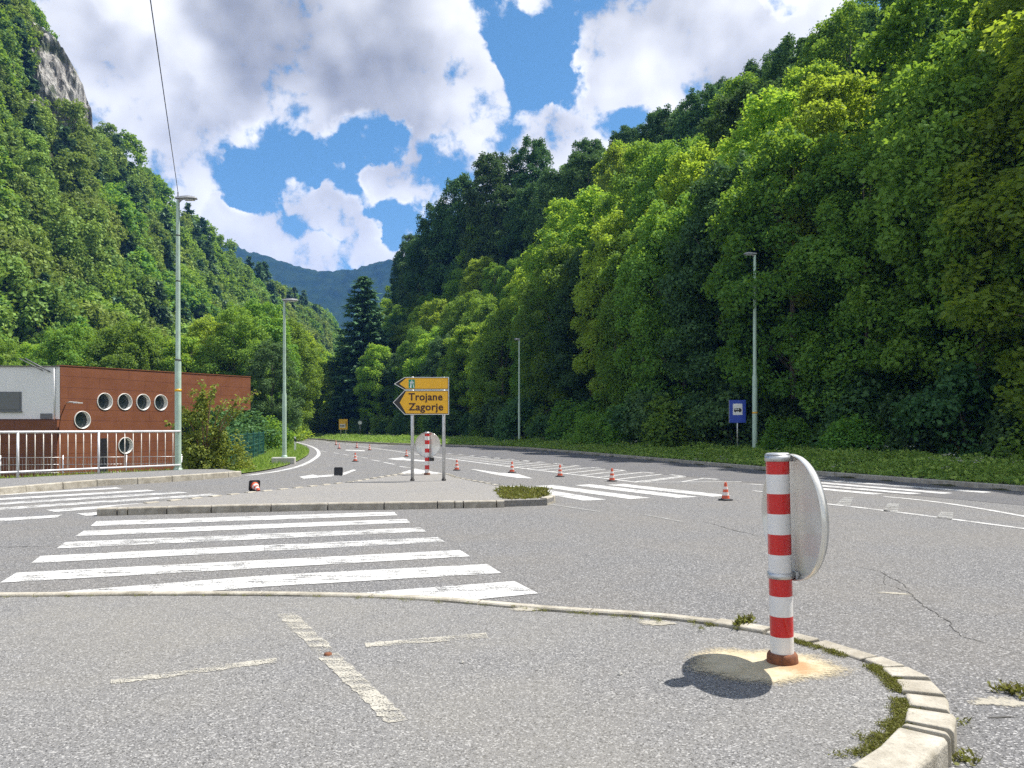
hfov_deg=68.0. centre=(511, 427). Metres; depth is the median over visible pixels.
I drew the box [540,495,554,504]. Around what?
island end stone
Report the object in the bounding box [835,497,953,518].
worn arrow marking
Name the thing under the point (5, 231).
hillside tree
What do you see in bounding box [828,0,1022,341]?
broadleaf tree
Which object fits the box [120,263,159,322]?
hillside tree
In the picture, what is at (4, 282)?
hillside tree
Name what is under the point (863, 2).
broadleaf tree
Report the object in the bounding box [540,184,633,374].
broadleaf tree
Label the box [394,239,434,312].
broadleaf tree
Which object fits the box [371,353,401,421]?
broadleaf tree
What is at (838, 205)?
broadleaf tree
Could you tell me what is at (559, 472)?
traffic cone
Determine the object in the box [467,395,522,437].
shrub
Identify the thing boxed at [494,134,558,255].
broadleaf tree
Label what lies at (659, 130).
broadleaf tree
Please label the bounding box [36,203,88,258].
hillside tree
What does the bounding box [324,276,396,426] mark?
spruce
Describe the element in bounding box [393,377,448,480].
direction sign
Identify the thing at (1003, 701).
road patch
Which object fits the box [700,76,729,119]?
broadleaf tree
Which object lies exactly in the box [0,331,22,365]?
broadleaf tree
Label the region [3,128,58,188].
hillside tree
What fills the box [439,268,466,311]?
broadleaf tree
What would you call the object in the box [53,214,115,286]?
hillside tree
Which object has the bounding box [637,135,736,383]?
broadleaf tree
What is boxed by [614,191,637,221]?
broadleaf tree
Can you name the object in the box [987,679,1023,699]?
grass tuft
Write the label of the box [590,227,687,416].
broadleaf tree
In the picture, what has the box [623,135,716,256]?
broadleaf tree
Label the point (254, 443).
fence
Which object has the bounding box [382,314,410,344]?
broadleaf tree
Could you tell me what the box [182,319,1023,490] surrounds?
ground
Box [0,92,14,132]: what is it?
hillside tree
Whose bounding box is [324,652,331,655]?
survey stud
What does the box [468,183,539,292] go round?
broadleaf tree
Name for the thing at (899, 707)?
kerb weeds
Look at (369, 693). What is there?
faint old marking
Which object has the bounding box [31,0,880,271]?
sky
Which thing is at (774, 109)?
broadleaf tree
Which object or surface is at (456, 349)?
broadleaf tree
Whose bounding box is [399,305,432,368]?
broadleaf tree
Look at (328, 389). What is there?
broadleaf tree
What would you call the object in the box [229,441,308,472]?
lawn grass
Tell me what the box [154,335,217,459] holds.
broadleaf tree
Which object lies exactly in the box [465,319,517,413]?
broadleaf tree
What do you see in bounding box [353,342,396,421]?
broadleaf tree
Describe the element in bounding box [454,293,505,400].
broadleaf tree
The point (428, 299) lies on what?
broadleaf tree
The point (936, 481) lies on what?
kerb
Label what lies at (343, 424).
yellow board sign
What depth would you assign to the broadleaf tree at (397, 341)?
105.50 m
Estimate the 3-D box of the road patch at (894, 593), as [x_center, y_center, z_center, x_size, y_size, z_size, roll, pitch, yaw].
[3.449,1.497,6.851,0.411,0.001,0.111,0,0,18]
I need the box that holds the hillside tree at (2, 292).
[0,290,15,333]
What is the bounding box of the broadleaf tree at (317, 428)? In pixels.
[293,330,335,433]
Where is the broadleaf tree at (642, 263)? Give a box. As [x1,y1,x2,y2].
[611,190,742,432]
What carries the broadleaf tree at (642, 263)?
on the ground at (968, 432)
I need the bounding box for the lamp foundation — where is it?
[271,457,295,464]
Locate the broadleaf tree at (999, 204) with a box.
[934,6,1023,426]
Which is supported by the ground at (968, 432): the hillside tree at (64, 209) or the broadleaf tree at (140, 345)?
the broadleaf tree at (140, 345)
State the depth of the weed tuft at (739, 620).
5.34 m
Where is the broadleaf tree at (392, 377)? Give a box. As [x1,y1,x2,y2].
[385,347,420,418]
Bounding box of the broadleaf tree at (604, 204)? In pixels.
[581,138,673,353]
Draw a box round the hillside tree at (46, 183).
[8,149,54,193]
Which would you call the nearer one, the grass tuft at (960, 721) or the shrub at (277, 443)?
the grass tuft at (960, 721)
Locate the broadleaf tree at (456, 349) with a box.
[435,322,506,415]
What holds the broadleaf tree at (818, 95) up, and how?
on the ground at (968, 432)
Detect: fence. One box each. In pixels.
[0,454,181,476]
[230,431,263,466]
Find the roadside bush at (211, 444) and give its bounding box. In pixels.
[164,379,260,473]
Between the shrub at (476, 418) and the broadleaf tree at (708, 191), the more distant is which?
the shrub at (476, 418)
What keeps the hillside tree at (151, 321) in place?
on the left hillside
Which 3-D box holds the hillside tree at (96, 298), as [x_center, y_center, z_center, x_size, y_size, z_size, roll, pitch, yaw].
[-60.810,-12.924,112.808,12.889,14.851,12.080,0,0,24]
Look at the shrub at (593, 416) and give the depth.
50.98 m
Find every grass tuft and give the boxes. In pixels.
[951,746,1001,765]
[956,716,971,727]
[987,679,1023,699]
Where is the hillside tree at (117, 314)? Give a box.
[104,309,129,354]
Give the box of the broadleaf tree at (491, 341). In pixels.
[463,304,533,414]
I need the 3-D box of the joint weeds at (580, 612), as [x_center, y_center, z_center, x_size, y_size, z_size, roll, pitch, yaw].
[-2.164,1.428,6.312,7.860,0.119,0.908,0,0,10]
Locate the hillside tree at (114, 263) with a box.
[83,243,133,289]
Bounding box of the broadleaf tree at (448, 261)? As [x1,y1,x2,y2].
[433,211,464,298]
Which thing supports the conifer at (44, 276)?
on the left hillside
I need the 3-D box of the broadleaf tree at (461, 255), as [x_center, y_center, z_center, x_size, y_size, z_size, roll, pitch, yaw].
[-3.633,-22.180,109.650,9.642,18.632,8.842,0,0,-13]
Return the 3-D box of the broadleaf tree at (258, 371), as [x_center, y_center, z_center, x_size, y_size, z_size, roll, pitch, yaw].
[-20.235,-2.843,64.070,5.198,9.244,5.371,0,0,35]
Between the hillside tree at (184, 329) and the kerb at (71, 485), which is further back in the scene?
the hillside tree at (184, 329)
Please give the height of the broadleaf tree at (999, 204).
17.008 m
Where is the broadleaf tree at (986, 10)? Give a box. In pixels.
[946,0,1023,292]
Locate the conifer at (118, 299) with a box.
[109,296,125,313]
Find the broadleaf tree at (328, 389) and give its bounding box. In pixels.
[315,356,342,406]
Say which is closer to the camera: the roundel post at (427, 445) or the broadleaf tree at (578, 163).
the roundel post at (427, 445)
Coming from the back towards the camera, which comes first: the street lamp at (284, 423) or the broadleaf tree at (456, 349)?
the broadleaf tree at (456, 349)
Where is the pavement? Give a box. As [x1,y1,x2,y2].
[0,596,906,767]
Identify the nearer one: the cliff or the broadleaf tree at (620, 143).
the broadleaf tree at (620, 143)
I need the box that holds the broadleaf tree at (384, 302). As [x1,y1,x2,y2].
[371,297,392,328]
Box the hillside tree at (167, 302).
[150,300,175,326]
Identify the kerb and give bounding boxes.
[0,471,240,494]
[0,591,717,624]
[97,500,503,515]
[308,438,1023,491]
[712,618,956,767]
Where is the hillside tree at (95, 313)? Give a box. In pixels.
[58,299,123,349]
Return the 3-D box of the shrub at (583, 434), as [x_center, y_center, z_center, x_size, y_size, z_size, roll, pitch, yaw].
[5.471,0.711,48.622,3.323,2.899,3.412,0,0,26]
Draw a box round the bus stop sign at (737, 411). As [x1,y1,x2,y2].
[729,400,745,443]
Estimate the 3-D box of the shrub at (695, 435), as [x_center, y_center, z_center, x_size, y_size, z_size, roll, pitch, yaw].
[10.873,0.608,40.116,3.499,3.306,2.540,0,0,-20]
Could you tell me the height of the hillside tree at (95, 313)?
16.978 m
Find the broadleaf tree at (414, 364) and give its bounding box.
[402,326,457,420]
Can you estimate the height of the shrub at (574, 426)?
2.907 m
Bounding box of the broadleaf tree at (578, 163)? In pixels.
[542,149,611,227]
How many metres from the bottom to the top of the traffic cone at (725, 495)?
0.368 m
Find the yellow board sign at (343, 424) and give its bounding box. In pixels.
[339,419,347,436]
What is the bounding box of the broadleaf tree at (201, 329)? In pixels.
[173,314,246,449]
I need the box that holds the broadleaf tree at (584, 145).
[567,137,605,187]
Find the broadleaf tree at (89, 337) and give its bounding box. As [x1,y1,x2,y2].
[73,327,119,367]
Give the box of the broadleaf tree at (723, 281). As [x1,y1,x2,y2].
[700,121,893,411]
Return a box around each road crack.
[883,571,1008,649]
[988,716,1015,717]
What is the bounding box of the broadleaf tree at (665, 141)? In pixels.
[617,139,685,207]
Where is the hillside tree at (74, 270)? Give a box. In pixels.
[43,252,87,298]
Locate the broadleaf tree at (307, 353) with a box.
[272,315,324,430]
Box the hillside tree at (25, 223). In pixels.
[3,211,48,262]
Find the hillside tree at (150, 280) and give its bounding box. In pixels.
[128,275,172,329]
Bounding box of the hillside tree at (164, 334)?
[147,324,174,347]
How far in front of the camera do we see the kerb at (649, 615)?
6.61 m
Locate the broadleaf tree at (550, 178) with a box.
[521,164,575,257]
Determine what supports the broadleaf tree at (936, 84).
on the ground at (968, 432)
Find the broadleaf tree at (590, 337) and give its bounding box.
[569,207,656,403]
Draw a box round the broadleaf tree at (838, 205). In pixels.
[776,131,965,445]
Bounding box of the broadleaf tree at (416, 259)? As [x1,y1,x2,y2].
[403,201,458,313]
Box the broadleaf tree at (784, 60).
[751,31,816,143]
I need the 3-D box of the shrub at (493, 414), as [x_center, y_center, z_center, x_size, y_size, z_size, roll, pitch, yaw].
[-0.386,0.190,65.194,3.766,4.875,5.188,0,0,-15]
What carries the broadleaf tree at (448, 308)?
on the ground at (968, 432)
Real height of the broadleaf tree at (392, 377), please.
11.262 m
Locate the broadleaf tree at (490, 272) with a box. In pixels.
[479,262,511,307]
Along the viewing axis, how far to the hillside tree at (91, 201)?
128.27 m
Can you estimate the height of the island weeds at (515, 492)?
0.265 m
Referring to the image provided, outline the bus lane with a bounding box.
[379,445,1023,504]
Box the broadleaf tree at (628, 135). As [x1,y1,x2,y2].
[604,125,646,152]
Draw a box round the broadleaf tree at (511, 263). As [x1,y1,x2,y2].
[492,256,522,332]
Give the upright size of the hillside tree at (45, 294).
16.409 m
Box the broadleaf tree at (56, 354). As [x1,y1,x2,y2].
[25,322,107,366]
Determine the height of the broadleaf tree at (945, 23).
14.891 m
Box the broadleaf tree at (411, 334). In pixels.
[391,325,440,415]
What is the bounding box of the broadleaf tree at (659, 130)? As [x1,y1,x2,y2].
[629,103,697,161]
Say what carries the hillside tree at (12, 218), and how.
on the left hillside
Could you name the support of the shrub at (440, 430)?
on the ground at (968, 432)
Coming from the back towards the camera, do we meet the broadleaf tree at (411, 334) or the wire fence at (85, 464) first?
the broadleaf tree at (411, 334)
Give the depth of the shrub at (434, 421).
80.70 m
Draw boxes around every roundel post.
[415,432,439,474]
[762,453,828,665]
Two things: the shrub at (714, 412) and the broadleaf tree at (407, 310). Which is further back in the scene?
the broadleaf tree at (407, 310)
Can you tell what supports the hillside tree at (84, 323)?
on the left hillside
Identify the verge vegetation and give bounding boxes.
[307,433,1023,484]
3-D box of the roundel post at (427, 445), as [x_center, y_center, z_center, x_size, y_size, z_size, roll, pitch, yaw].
[-2.459,0.772,22.014,0.750,1.275,0.210,0,0,5]
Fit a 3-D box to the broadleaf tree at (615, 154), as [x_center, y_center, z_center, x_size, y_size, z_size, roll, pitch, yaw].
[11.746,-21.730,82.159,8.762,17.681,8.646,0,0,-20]
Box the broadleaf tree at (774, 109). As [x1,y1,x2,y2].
[706,84,850,366]
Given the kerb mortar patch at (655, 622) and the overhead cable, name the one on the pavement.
the kerb mortar patch at (655, 622)
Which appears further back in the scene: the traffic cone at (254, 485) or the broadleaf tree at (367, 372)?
the broadleaf tree at (367, 372)
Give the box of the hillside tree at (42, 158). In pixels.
[0,147,60,242]
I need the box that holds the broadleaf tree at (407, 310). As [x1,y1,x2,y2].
[405,290,435,320]
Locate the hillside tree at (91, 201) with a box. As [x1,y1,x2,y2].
[59,191,107,242]
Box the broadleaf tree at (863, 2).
[842,0,881,60]
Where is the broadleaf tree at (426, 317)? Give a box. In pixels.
[409,298,446,345]
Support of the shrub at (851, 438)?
on the ground at (968, 432)
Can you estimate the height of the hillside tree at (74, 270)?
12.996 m
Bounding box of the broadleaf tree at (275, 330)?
[217,297,303,432]
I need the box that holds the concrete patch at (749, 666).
[691,647,847,685]
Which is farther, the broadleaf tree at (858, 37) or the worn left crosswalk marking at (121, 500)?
the broadleaf tree at (858, 37)
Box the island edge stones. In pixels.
[143,473,505,503]
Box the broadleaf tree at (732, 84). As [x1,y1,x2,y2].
[688,70,762,147]
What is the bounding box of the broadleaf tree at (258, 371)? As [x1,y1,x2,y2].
[240,338,306,438]
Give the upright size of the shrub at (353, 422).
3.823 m
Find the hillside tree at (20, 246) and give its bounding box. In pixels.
[0,233,47,322]
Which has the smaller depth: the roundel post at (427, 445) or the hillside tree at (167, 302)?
the roundel post at (427, 445)
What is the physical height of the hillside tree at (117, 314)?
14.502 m
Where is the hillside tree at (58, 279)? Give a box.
[30,268,66,306]
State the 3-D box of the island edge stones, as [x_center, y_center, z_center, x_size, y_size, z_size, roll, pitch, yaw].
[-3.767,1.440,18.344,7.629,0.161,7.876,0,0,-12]
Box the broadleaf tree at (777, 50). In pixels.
[760,42,795,68]
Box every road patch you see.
[880,592,911,594]
[967,696,1023,707]
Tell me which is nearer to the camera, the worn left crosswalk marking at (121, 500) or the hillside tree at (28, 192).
the worn left crosswalk marking at (121, 500)
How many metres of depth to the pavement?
4.18 m
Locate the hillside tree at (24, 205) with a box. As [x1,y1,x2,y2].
[3,198,36,227]
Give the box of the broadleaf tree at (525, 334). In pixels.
[507,241,605,422]
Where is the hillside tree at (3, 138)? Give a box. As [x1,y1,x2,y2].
[0,114,7,164]
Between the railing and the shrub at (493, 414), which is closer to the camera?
the railing
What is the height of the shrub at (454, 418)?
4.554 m
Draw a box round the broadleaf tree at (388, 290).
[383,285,394,323]
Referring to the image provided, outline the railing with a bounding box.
[0,430,180,477]
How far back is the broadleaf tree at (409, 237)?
156.80 m
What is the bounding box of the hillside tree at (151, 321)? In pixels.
[146,316,165,331]
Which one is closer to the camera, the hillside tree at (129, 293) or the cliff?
the hillside tree at (129, 293)
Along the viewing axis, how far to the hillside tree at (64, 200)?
125.76 m
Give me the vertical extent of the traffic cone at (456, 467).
0.368 m
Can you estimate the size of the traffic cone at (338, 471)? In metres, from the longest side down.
0.423 x 0.265 x 0.264 m
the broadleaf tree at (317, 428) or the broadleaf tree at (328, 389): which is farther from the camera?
the broadleaf tree at (328, 389)
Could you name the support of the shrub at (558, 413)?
on the ground at (968, 432)
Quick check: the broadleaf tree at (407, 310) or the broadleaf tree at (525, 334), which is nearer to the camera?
the broadleaf tree at (525, 334)
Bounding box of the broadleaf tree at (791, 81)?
[772,57,858,255]
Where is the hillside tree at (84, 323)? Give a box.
[29,315,93,350]
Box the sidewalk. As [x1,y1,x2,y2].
[0,469,232,486]
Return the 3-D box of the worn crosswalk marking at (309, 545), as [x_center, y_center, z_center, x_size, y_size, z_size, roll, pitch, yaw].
[-3.332,1.494,9.865,4.708,0.001,1.565,0,0,-18]
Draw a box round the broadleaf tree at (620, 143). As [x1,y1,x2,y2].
[601,139,631,174]
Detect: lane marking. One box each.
[248,439,1023,528]
[549,504,681,521]
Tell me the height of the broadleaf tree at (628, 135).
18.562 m
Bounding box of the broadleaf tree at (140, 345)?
[86,319,172,370]
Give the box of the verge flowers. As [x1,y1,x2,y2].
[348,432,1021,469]
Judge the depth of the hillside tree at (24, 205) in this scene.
110.39 m
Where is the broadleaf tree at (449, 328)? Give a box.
[440,289,488,359]
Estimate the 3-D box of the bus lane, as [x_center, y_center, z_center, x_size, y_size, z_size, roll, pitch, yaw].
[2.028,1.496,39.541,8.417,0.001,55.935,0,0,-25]
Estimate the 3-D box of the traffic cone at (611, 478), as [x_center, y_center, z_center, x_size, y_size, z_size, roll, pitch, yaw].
[2.770,1.316,21.027,0.225,0.361,0.225,0,0,36]
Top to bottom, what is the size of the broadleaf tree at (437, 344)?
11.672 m
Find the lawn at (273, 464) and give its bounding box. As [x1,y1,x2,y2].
[241,447,308,472]
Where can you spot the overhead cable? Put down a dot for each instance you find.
(162, 84)
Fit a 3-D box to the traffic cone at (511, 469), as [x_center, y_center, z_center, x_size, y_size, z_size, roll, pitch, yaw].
[0.000,1.312,25.018,0.230,0.368,0.230,0,0,22]
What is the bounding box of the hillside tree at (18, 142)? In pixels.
[0,123,29,159]
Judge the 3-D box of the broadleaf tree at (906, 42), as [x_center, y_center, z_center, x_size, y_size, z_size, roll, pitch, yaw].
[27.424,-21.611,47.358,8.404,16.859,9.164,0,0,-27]
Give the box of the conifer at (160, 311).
[146,280,173,336]
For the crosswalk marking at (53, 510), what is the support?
on the road
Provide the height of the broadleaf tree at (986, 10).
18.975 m
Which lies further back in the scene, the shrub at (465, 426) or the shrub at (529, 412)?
the shrub at (465, 426)
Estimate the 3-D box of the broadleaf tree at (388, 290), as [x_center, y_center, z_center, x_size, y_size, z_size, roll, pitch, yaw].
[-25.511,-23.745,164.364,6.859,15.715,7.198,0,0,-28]
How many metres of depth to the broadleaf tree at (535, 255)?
70.45 m
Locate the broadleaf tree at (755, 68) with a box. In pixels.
[739,58,783,79]
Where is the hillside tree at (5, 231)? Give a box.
[0,224,10,254]
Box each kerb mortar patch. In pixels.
[509,607,537,610]
[639,620,675,625]
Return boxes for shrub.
[193,422,257,457]
[201,405,279,457]
[228,414,296,459]
[266,410,307,441]
[292,374,343,434]
[296,427,314,440]
[335,416,352,433]
[341,417,368,434]
[352,415,373,434]
[368,414,392,434]
[374,420,388,434]
[387,408,419,434]
[395,417,416,434]
[407,416,431,434]
[417,415,441,434]
[421,406,459,436]
[435,408,471,436]
[437,423,459,435]
[457,411,472,435]
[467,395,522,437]
[469,412,501,437]
[483,401,524,437]
[491,394,549,441]
[512,394,551,436]
[523,413,567,440]
[525,414,562,440]
[545,397,607,442]
[560,411,610,442]
[566,422,580,438]
[568,416,620,445]
[595,404,636,444]
[605,380,698,441]
[616,388,682,444]
[632,391,741,447]
[683,380,788,448]
[683,414,742,443]
[740,395,825,447]
[755,415,816,450]
[798,363,922,449]
[815,410,897,451]
[864,385,974,454]
[888,356,1023,457]
[974,392,1023,458]
[990,408,1023,462]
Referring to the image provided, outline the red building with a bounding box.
[0,358,250,477]
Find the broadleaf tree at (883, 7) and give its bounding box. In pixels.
[874,1,887,72]
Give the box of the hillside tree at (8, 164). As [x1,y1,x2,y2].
[0,143,20,189]
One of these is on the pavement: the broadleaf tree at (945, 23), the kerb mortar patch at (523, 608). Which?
the kerb mortar patch at (523, 608)
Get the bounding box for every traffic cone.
[248,480,259,490]
[334,467,342,475]
[453,460,459,470]
[508,461,515,472]
[555,465,564,476]
[607,468,616,481]
[718,482,732,500]
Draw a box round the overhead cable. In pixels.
[150,0,177,190]
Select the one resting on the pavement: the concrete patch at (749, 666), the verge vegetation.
the concrete patch at (749, 666)
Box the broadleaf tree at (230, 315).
[196,301,274,423]
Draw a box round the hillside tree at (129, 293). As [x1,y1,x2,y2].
[87,267,149,327]
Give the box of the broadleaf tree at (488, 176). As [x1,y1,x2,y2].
[456,151,517,269]
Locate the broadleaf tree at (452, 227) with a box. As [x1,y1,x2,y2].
[424,172,486,305]
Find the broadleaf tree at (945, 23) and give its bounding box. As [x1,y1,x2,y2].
[924,2,974,189]
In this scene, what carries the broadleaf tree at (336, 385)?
on the ground at (968, 432)
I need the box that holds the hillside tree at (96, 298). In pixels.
[73,291,142,331]
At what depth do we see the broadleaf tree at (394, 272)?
137.05 m
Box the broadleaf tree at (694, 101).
[671,82,723,150]
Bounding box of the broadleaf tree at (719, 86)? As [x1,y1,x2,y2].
[694,83,728,132]
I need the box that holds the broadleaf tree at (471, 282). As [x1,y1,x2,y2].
[457,256,499,307]
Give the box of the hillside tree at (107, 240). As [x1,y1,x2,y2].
[68,198,123,274]
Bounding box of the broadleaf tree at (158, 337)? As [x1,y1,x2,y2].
[132,326,184,368]
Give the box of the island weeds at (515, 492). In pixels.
[494,483,551,499]
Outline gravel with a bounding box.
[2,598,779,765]
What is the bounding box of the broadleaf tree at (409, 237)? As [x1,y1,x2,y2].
[389,233,415,295]
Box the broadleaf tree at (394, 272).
[386,237,429,321]
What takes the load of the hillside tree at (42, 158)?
on the left hillside
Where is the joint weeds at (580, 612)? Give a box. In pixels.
[1,593,742,629]
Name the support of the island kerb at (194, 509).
on the road
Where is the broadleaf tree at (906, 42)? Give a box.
[876,7,952,115]
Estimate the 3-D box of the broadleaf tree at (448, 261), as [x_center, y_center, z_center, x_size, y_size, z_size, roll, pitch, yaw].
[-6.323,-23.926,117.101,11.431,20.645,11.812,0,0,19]
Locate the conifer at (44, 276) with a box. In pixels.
[28,271,54,338]
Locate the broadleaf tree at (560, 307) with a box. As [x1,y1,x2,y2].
[543,242,619,420]
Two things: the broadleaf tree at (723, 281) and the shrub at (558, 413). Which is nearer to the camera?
the broadleaf tree at (723, 281)
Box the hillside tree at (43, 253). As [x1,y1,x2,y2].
[2,219,58,281]
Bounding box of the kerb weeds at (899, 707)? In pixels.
[703,622,924,757]
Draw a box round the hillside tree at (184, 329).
[164,322,196,338]
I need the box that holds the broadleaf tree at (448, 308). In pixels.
[430,295,472,329]
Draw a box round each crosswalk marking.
[0,487,152,520]
[0,492,216,509]
[0,512,536,598]
[58,527,442,550]
[510,479,986,500]
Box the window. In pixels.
[0,392,21,411]
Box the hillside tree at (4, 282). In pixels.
[0,278,15,310]
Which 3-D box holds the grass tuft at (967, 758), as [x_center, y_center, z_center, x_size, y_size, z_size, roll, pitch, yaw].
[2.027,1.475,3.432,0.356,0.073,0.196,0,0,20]
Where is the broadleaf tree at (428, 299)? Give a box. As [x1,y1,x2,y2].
[409,292,446,323]
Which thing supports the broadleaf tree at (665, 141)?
on the ground at (968, 432)
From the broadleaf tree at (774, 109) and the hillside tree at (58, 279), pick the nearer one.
the broadleaf tree at (774, 109)
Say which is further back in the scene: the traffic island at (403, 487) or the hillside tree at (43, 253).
the hillside tree at (43, 253)
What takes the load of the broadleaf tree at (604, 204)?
on the ground at (968, 432)
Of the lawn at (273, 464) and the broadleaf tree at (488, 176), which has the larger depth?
the broadleaf tree at (488, 176)
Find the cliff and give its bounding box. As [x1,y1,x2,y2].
[27,15,92,137]
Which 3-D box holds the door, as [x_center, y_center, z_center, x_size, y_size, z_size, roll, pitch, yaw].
[-23.931,1.950,44.388,0.050,2.600,0.598,0,0,24]
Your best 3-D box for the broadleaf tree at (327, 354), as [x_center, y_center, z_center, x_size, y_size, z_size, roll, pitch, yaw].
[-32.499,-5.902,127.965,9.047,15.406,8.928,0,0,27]
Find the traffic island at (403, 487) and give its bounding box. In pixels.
[110,474,553,511]
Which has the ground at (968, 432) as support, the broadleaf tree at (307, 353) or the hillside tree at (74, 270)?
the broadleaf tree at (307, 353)
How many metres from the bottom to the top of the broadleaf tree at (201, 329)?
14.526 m
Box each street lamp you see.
[174,192,197,469]
[281,298,297,457]
[514,338,519,441]
[743,252,757,447]
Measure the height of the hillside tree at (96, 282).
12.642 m
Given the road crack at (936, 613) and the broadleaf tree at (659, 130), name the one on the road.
the road crack at (936, 613)
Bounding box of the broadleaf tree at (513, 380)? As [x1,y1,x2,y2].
[505,288,578,410]
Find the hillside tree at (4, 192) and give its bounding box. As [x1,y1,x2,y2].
[0,177,26,235]
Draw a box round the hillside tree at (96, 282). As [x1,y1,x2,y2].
[75,267,117,297]
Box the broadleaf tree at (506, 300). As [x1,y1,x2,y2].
[499,267,530,363]
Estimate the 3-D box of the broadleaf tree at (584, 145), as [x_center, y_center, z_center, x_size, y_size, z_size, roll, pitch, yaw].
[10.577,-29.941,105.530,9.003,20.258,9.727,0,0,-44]
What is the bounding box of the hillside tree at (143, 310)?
[112,281,149,327]
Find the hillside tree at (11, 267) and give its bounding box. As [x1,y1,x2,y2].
[0,249,42,341]
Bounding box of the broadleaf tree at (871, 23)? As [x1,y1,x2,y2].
[837,0,948,226]
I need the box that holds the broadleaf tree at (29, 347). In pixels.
[10,342,46,365]
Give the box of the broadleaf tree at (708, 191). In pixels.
[655,149,801,426]
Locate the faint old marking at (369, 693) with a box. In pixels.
[111,613,488,721]
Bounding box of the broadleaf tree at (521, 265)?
[514,244,542,282]
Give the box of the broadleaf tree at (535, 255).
[509,197,590,359]
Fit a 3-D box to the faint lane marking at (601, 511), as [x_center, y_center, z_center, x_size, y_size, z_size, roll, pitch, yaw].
[1.380,1.494,13.847,0.375,0.001,4.530,0,0,-39]
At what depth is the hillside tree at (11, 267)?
94.00 m
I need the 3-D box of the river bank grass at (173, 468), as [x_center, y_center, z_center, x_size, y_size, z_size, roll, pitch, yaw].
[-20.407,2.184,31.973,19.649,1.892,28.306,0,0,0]
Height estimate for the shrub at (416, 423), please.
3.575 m
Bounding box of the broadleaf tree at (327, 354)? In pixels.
[310,349,332,400]
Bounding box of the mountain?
[221,246,392,355]
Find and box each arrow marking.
[301,450,528,478]
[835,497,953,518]
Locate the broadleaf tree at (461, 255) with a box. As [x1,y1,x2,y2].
[455,209,507,285]
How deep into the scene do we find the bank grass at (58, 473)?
22.57 m
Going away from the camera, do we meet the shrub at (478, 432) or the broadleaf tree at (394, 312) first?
the shrub at (478, 432)
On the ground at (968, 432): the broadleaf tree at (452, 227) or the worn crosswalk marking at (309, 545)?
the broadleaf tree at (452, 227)
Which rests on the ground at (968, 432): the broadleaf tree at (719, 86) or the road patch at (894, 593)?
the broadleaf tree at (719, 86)
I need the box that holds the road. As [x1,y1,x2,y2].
[0,440,1023,767]
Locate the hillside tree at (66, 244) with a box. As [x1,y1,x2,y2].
[34,215,93,287]
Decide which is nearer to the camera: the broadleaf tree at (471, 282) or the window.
the window
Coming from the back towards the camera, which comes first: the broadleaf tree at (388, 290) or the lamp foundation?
the broadleaf tree at (388, 290)
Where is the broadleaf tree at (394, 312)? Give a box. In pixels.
[379,304,408,335]
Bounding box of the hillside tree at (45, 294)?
[5,276,83,352]
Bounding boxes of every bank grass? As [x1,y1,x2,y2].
[0,467,204,477]
[21,452,257,476]
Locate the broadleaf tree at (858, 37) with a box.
[831,17,880,77]
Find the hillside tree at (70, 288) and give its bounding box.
[60,273,96,298]
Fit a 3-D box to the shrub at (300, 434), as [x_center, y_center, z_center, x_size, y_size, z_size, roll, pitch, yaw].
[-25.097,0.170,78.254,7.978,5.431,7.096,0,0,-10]
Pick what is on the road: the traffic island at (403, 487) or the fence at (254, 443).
the traffic island at (403, 487)
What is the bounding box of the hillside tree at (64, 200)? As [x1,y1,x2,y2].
[35,196,74,244]
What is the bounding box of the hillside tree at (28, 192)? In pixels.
[2,165,55,231]
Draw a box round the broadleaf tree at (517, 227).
[496,181,553,308]
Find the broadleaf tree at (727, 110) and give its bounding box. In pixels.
[691,79,782,183]
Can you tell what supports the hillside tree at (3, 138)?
on the left hillside
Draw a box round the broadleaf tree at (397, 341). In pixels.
[385,321,407,357]
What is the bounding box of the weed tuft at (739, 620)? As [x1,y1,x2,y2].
[732,612,756,625]
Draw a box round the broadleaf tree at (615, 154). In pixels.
[586,143,636,205]
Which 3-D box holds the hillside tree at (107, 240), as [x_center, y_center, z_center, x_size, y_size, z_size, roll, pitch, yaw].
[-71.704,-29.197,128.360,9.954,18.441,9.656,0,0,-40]
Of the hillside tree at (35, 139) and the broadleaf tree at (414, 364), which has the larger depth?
the hillside tree at (35, 139)
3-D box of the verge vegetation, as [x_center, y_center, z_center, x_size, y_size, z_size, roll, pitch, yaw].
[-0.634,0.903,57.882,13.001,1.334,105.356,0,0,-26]
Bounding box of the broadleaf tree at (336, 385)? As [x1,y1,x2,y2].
[328,351,355,421]
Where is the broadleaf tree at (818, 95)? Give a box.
[752,66,905,376]
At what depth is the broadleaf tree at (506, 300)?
79.34 m
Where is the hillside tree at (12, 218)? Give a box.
[0,194,29,242]
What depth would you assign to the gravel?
4.45 m
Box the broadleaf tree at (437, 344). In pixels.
[418,333,466,428]
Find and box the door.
[100,438,106,472]
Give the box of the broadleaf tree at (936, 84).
[844,19,1023,448]
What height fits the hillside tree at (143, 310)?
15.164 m
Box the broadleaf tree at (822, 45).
[794,0,887,111]
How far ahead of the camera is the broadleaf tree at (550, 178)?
92.45 m

